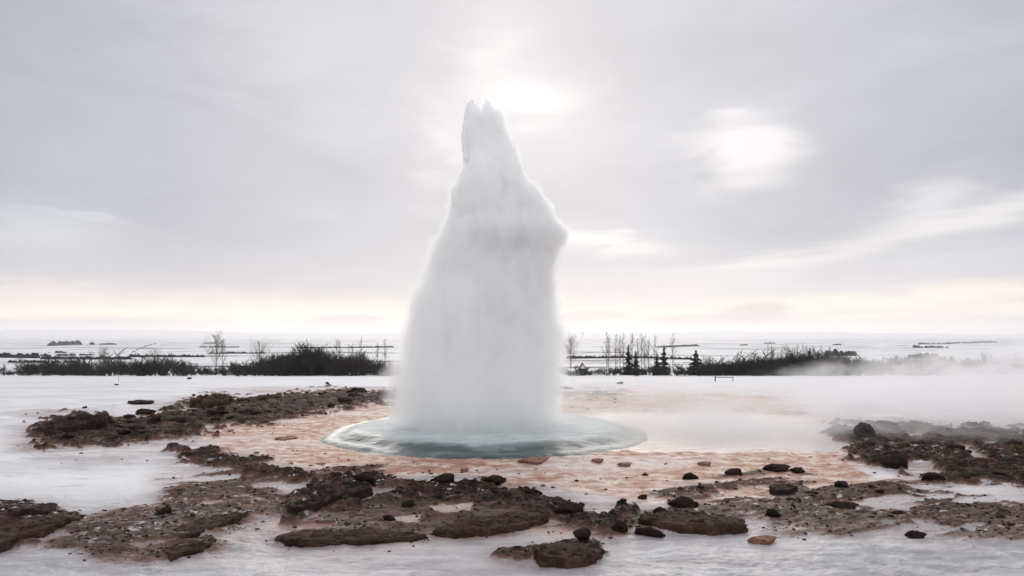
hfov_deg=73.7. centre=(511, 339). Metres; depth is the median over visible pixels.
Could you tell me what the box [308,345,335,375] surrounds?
bare shrub
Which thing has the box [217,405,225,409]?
rock
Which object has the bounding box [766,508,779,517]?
rock
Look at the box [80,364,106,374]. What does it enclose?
bare shrub
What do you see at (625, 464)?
rock
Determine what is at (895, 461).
rock
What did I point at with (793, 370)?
bare shrub
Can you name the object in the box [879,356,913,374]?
bare shrub
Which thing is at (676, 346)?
hedgerow
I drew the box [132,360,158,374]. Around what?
bare shrub
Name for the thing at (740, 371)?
bare shrub
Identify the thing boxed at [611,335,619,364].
bare tree
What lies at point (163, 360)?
sapling
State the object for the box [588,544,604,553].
rock
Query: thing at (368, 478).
rock
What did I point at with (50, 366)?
sapling
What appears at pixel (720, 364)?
sapling
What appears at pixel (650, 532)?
rock
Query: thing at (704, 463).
rock
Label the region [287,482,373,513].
rock slab
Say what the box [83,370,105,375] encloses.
bare shrub
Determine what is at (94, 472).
ground
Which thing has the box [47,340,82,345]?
hedgerow
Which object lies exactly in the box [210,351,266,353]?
hedgerow
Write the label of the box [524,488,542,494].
rock
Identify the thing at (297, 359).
bare shrub
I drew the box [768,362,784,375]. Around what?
bare shrub
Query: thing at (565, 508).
rock
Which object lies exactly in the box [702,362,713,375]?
sapling
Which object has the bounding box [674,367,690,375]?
bare shrub
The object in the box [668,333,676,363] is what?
bare tree
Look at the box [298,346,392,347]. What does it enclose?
hedgerow
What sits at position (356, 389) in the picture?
rock
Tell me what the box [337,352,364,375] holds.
sapling
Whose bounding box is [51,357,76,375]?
sapling
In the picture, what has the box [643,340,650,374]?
bare tree
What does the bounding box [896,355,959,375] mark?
bare shrub
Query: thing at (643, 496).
rock
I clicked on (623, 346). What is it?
bare tree
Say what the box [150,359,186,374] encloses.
bare shrub
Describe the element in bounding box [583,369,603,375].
bare shrub
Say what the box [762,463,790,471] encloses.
rock
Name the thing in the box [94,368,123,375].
bare shrub
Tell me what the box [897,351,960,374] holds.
bare shrub
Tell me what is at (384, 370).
bare shrub
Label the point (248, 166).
sky
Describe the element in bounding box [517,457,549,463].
rock
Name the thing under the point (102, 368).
sapling
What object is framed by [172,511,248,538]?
rock slab
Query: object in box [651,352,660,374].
spruce tree
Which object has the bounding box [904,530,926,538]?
rock
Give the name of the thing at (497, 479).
rock
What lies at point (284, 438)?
rock
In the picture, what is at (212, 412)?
rock
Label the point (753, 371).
bare shrub
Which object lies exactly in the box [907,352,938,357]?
hedgerow
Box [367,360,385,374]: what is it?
bare shrub
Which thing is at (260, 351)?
bare tree
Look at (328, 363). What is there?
bare shrub
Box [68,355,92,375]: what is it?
sapling
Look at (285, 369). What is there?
bare shrub
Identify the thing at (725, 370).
bare shrub
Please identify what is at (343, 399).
rock
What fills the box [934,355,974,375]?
bare shrub
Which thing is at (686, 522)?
rock slab
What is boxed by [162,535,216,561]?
rock slab
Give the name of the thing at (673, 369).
bare shrub
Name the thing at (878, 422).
rock
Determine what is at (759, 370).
sapling
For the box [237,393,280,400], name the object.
rock slab
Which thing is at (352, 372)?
bare shrub
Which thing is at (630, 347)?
bare tree
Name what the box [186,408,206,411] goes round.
rock slab
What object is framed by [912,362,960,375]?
bare shrub
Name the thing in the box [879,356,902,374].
bare shrub
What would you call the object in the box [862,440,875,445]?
rock
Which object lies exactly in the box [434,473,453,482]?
rock
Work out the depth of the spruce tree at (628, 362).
97.80 m
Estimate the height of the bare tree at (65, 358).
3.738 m
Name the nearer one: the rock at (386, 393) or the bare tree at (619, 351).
the rock at (386, 393)
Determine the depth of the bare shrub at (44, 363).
103.42 m
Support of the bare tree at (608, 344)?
on the ground
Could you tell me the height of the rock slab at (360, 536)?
0.200 m
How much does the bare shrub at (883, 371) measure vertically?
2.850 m
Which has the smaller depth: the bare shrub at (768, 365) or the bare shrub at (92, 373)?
the bare shrub at (92, 373)
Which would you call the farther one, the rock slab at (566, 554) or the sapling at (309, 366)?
the sapling at (309, 366)
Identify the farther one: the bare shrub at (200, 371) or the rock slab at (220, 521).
the bare shrub at (200, 371)
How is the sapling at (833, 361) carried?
on the ground
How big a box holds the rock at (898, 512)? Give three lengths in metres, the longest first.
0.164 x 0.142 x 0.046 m
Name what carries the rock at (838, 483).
on the ground
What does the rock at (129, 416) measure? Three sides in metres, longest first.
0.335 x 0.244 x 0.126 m
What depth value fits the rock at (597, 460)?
13.29 m
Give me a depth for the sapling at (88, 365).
90.47 m
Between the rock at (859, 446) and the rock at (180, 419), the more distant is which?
the rock at (180, 419)
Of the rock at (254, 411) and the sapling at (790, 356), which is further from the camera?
the sapling at (790, 356)
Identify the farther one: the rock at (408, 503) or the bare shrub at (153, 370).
the bare shrub at (153, 370)
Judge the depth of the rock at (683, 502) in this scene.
9.63 m
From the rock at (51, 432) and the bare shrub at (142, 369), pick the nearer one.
the rock at (51, 432)
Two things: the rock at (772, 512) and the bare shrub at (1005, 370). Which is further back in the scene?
the bare shrub at (1005, 370)
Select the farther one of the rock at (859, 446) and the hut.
the hut
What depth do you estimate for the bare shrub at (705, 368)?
93.18 m
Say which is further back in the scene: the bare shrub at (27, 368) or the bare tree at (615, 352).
the bare tree at (615, 352)
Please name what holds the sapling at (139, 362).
on the ground
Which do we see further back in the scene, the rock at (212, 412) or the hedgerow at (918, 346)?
the hedgerow at (918, 346)
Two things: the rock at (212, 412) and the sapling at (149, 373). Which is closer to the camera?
the rock at (212, 412)
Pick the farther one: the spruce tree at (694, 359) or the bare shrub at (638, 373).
the spruce tree at (694, 359)
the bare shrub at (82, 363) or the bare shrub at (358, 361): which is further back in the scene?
the bare shrub at (82, 363)
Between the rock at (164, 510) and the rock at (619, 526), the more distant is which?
the rock at (164, 510)
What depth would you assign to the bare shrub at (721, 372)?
89.95 m
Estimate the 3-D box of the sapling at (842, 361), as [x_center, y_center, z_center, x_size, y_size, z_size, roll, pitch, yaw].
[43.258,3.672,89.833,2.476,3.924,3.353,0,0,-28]
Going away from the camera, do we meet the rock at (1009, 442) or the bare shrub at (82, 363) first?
the rock at (1009, 442)
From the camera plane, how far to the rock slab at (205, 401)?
23.85 m
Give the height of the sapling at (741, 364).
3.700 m
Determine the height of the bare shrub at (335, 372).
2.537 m
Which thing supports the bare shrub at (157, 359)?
on the ground
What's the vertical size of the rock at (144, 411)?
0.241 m
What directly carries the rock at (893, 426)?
on the ground
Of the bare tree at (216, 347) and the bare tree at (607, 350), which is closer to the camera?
the bare tree at (607, 350)
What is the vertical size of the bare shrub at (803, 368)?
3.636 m
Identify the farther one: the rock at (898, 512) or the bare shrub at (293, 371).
the bare shrub at (293, 371)
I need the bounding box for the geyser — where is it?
[416,94,564,430]
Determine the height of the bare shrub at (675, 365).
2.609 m
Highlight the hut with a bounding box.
[578,363,585,371]
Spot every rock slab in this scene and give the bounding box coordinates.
[0,503,57,515]
[0,514,76,552]
[32,413,111,432]
[127,399,153,404]
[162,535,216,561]
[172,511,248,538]
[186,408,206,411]
[189,393,233,408]
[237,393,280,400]
[274,527,427,547]
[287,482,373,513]
[432,512,548,538]
[533,540,602,568]
[637,509,747,535]
[769,484,797,495]
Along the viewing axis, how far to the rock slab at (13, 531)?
8.34 m
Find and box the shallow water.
[571,410,958,457]
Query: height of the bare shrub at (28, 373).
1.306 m
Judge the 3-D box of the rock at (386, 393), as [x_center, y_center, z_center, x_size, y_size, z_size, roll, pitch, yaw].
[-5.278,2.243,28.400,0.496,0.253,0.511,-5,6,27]
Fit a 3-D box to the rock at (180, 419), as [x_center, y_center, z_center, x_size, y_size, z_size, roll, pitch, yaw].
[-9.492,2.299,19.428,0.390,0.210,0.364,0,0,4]
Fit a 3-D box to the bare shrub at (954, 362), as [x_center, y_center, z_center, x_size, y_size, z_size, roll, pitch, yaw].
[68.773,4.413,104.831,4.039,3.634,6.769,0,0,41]
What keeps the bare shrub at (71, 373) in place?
on the ground
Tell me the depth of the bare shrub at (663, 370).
89.89 m
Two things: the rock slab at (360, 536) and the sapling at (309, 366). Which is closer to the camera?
the rock slab at (360, 536)
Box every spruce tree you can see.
[621,345,635,374]
[632,351,640,374]
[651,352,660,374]
[658,345,670,374]
[687,350,700,374]
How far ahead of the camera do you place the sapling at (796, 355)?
94.81 m
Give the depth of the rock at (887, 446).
14.76 m
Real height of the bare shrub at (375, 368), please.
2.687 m
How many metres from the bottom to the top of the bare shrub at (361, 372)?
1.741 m
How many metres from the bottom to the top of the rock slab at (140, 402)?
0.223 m
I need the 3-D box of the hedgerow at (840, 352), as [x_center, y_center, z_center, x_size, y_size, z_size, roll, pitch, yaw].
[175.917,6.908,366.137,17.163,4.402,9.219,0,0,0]
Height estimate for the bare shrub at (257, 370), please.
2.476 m
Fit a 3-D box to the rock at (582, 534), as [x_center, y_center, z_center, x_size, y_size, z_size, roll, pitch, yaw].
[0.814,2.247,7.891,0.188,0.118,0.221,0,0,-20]
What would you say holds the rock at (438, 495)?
on the ground
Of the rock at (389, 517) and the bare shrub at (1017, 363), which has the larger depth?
the bare shrub at (1017, 363)
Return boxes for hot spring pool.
[320,412,647,459]
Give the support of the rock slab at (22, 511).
on the ground
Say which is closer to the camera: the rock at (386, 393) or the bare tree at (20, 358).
the rock at (386, 393)
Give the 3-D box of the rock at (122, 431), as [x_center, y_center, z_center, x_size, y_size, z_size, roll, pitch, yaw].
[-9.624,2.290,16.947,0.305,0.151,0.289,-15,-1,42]
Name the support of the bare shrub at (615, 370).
on the ground
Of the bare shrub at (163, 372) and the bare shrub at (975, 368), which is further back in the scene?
the bare shrub at (975, 368)
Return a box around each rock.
[44,430,59,434]
[63,432,75,437]
[83,414,116,422]
[117,429,131,434]
[124,414,135,417]
[129,425,144,429]
[135,408,156,414]
[148,416,161,421]
[155,506,171,514]
[168,417,185,422]
[207,409,222,415]
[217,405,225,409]
[250,409,260,414]
[275,436,297,440]
[337,397,351,402]
[348,392,363,396]
[352,387,365,390]
[353,473,375,483]
[378,391,391,395]
[383,515,395,520]
[401,500,413,507]
[430,493,442,497]
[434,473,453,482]
[483,475,505,484]
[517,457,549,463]
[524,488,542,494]
[552,502,583,514]
[573,528,590,540]
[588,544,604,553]
[591,458,603,462]
[611,520,627,532]
[617,462,631,466]
[634,527,665,537]
[637,494,646,498]
[653,506,667,512]
[667,496,698,507]
[682,472,698,479]
[697,461,711,465]
[724,468,741,475]
[747,535,776,544]
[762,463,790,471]
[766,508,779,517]
[790,467,804,473]
[824,501,858,508]
[834,480,848,487]
[853,422,875,436]
[855,444,867,448]
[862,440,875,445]
[871,454,907,469]
[874,421,885,424]
[880,422,899,429]
[882,451,894,454]
[883,444,894,447]
[891,510,903,513]
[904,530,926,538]
[921,472,945,480]
[946,444,965,449]
[955,473,970,478]
[1007,440,1022,444]
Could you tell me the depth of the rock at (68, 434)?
16.23 m
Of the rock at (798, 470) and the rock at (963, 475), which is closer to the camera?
the rock at (963, 475)
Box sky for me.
[0,0,1023,334]
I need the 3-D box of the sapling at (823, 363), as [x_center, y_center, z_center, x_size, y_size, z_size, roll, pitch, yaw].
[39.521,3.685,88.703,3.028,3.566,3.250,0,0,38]
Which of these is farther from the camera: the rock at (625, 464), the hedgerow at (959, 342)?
the hedgerow at (959, 342)
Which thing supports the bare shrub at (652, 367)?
on the ground
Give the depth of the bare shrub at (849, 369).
91.47 m
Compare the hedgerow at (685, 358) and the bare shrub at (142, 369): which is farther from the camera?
the hedgerow at (685, 358)
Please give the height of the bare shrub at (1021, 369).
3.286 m
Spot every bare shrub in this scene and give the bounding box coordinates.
[13,361,53,375]
[19,369,34,375]
[28,359,60,373]
[52,361,81,374]
[56,368,85,375]
[71,358,95,369]
[72,362,93,375]
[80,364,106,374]
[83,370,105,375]
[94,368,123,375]
[95,359,126,374]
[125,359,160,375]
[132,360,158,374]
[146,354,172,374]
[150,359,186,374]
[156,358,197,375]
[157,366,170,375]
[194,366,214,375]
[215,363,241,375]
[231,367,245,375]
[232,364,253,375]
[234,362,269,375]
[253,357,299,375]
[262,353,295,375]
[274,349,292,372]
[279,363,296,375]
[284,339,336,375]
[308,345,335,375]
[320,357,346,375]
[322,362,360,375]
[324,362,341,375]
[333,367,343,375]
[337,355,375,375]
[342,353,374,375]
[358,367,374,375]
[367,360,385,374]
[372,361,403,375]
[372,365,396,375]
[373,360,395,375]
[556,367,569,374]
[567,365,592,375]
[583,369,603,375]
[606,367,620,375]
[615,368,632,374]
[629,366,642,375]
[631,369,640,375]
[638,367,651,374]
[648,364,657,375]
[653,364,669,375]
[663,365,683,375]
[672,363,690,370]
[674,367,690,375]
[691,360,732,375]
[691,366,708,375]
[693,363,720,375]
[707,360,736,375]
[728,363,745,375]
[732,357,787,375]
[743,362,769,375]
[749,356,788,375]
[753,363,770,375]
[754,360,780,375]
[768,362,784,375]
[777,354,818,375]
[779,360,798,375]
[794,356,820,375]
[803,356,848,375]
[826,358,868,375]
[836,354,881,375]
[839,358,877,375]
[860,358,885,375]
[865,360,890,374]
[876,356,897,374]
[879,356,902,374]
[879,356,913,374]
[886,356,935,365]
[889,356,935,374]
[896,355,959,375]
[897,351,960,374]
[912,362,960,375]
[916,354,941,374]
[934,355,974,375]
[944,358,972,374]
[957,351,1008,374]
[969,360,985,374]
[986,357,1019,374]
[995,361,1020,374]
[996,354,1023,371]
[996,358,1023,374]
[1005,357,1023,374]
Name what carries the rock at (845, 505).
on the ground
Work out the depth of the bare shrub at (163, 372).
88.25 m
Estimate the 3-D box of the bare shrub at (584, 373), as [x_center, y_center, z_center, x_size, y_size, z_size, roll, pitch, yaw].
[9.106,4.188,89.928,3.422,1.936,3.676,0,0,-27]
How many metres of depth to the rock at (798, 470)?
12.32 m
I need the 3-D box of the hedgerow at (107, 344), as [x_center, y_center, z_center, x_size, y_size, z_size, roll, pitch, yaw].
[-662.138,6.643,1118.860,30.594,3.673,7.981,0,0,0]
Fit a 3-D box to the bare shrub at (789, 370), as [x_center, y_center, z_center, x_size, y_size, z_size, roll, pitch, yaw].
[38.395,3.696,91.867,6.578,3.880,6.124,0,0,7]
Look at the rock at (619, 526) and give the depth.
8.44 m
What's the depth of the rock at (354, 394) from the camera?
27.48 m
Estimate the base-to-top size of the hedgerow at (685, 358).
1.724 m
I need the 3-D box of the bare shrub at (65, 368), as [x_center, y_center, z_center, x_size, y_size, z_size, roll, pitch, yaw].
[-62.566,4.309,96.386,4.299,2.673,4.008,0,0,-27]
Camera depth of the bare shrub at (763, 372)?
89.76 m
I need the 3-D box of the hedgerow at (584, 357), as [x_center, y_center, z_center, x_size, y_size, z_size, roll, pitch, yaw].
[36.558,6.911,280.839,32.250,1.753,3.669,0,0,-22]
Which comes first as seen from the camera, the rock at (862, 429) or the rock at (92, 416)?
the rock at (862, 429)
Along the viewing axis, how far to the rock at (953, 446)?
14.58 m
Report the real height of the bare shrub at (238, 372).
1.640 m
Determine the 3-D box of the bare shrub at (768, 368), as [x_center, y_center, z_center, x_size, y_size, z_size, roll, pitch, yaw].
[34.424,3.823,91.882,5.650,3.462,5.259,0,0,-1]
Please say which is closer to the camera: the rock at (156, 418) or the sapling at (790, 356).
the rock at (156, 418)
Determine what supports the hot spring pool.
on the ground
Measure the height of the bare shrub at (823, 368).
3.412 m
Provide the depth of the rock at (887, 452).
13.26 m
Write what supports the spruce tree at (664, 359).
on the ground
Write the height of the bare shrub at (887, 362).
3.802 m
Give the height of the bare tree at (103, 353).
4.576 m
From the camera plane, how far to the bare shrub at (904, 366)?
96.15 m
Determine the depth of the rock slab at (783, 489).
10.59 m
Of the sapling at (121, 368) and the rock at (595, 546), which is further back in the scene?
the sapling at (121, 368)
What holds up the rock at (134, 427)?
on the ground
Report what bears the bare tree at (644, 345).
on the ground
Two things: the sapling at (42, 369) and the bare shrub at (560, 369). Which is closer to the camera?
the sapling at (42, 369)
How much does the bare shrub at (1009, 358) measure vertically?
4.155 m
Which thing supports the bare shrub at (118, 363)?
on the ground
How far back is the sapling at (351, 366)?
88.24 m
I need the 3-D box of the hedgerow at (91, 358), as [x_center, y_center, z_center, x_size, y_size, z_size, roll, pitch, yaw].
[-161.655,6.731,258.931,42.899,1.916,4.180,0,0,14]
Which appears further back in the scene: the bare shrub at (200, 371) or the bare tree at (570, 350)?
the bare tree at (570, 350)
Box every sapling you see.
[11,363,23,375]
[36,357,52,375]
[45,356,58,375]
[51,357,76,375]
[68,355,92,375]
[75,351,100,375]
[88,357,115,375]
[98,349,124,369]
[115,361,130,375]
[127,355,154,373]
[135,352,161,375]
[153,352,172,371]
[301,343,328,375]
[327,349,342,374]
[333,355,362,375]
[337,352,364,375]
[701,354,713,375]
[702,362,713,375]
[705,357,735,375]
[733,354,753,375]
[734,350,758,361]
[743,349,775,375]
[746,358,760,375]
[781,347,806,375]
[782,347,823,374]
[797,354,810,373]
[801,352,840,375]
[802,350,841,375]
[803,354,824,375]
[820,351,843,375]
[822,352,854,375]
[832,354,850,375]
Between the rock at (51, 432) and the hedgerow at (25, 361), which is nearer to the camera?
the rock at (51, 432)
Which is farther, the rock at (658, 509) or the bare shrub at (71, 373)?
the bare shrub at (71, 373)
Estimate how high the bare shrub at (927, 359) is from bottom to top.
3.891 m
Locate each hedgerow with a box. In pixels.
[0,352,40,357]
[8,360,75,362]
[40,353,91,355]
[40,355,132,359]
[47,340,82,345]
[99,343,116,344]
[130,354,204,356]
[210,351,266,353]
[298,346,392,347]
[566,355,630,358]
[632,355,691,359]
[655,344,698,347]
[824,349,856,355]
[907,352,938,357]
[912,345,948,347]
[919,341,995,343]
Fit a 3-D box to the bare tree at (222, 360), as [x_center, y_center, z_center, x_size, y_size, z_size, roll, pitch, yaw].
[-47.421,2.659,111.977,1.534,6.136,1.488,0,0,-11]
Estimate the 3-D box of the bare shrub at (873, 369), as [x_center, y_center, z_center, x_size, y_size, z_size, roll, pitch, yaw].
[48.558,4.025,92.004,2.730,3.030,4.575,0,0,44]
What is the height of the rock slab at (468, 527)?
0.242 m
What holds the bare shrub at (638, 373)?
on the ground
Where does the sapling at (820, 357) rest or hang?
on the ground
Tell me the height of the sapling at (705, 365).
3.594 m
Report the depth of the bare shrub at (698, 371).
86.85 m
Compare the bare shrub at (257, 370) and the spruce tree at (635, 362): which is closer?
the bare shrub at (257, 370)
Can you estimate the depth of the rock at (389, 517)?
8.83 m
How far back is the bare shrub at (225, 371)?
91.71 m
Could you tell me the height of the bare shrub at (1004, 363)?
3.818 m
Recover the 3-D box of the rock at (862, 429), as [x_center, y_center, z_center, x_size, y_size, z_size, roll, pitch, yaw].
[8.339,2.159,16.121,0.443,0.420,0.656,0,0,43]
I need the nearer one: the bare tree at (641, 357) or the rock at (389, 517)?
the rock at (389, 517)
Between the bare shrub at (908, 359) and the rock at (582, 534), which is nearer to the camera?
the rock at (582, 534)
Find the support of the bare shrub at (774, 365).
on the ground
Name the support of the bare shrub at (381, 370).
on the ground
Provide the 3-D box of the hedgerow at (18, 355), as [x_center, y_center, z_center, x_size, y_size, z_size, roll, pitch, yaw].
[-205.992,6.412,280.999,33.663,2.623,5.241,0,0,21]
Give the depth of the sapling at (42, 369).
93.87 m
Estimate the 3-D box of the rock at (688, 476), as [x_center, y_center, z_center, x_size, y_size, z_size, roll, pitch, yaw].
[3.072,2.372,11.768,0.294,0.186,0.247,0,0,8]
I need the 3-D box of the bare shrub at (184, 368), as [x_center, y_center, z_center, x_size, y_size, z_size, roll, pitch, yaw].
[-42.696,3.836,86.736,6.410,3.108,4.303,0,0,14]
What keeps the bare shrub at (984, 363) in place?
on the ground
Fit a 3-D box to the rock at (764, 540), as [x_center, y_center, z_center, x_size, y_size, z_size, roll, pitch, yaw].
[2.991,2.398,8.096,0.384,0.118,0.220,0,-4,-11]
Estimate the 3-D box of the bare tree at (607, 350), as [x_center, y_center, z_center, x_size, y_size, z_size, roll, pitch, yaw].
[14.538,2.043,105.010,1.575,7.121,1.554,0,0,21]
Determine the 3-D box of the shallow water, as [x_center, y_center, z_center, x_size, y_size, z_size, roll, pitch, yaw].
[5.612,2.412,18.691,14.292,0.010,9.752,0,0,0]
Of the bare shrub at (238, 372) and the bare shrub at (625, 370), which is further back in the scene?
the bare shrub at (625, 370)
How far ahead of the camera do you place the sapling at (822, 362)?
88.47 m
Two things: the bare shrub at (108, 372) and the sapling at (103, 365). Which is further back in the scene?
the sapling at (103, 365)
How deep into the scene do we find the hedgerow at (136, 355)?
299.29 m
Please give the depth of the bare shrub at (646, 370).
99.78 m
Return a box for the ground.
[0,330,1023,575]
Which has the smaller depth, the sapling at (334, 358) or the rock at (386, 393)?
the rock at (386, 393)
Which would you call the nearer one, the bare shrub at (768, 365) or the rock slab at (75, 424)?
the rock slab at (75, 424)
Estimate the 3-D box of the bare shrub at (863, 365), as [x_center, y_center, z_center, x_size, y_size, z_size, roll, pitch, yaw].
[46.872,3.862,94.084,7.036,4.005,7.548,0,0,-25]
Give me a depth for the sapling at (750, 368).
88.26 m
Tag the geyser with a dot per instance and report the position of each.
(479, 373)
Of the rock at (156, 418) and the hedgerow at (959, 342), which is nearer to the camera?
the rock at (156, 418)
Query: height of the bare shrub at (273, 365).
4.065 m
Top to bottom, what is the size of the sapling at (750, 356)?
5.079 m
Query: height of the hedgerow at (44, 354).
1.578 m
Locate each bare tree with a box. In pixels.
[13,354,25,370]
[59,351,74,366]
[95,345,111,373]
[146,347,161,360]
[201,330,225,365]
[221,339,226,367]
[249,338,274,374]
[560,332,582,369]
[602,333,611,362]
[605,339,611,369]
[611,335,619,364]
[614,337,624,363]
[620,333,625,357]
[628,334,637,361]
[639,334,645,367]
[641,335,646,367]
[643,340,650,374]
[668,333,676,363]
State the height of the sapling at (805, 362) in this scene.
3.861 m
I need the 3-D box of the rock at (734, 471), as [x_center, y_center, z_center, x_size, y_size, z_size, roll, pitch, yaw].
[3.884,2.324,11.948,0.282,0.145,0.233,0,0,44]
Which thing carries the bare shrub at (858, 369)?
on the ground
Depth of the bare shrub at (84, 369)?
92.89 m
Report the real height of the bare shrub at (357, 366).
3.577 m
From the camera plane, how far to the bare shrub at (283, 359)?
94.08 m
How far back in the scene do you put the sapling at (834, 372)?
88.48 m
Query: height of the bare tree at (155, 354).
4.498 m
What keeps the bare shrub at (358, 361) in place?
on the ground
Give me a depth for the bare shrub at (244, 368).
89.86 m
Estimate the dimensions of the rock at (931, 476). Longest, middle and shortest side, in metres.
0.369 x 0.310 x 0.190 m

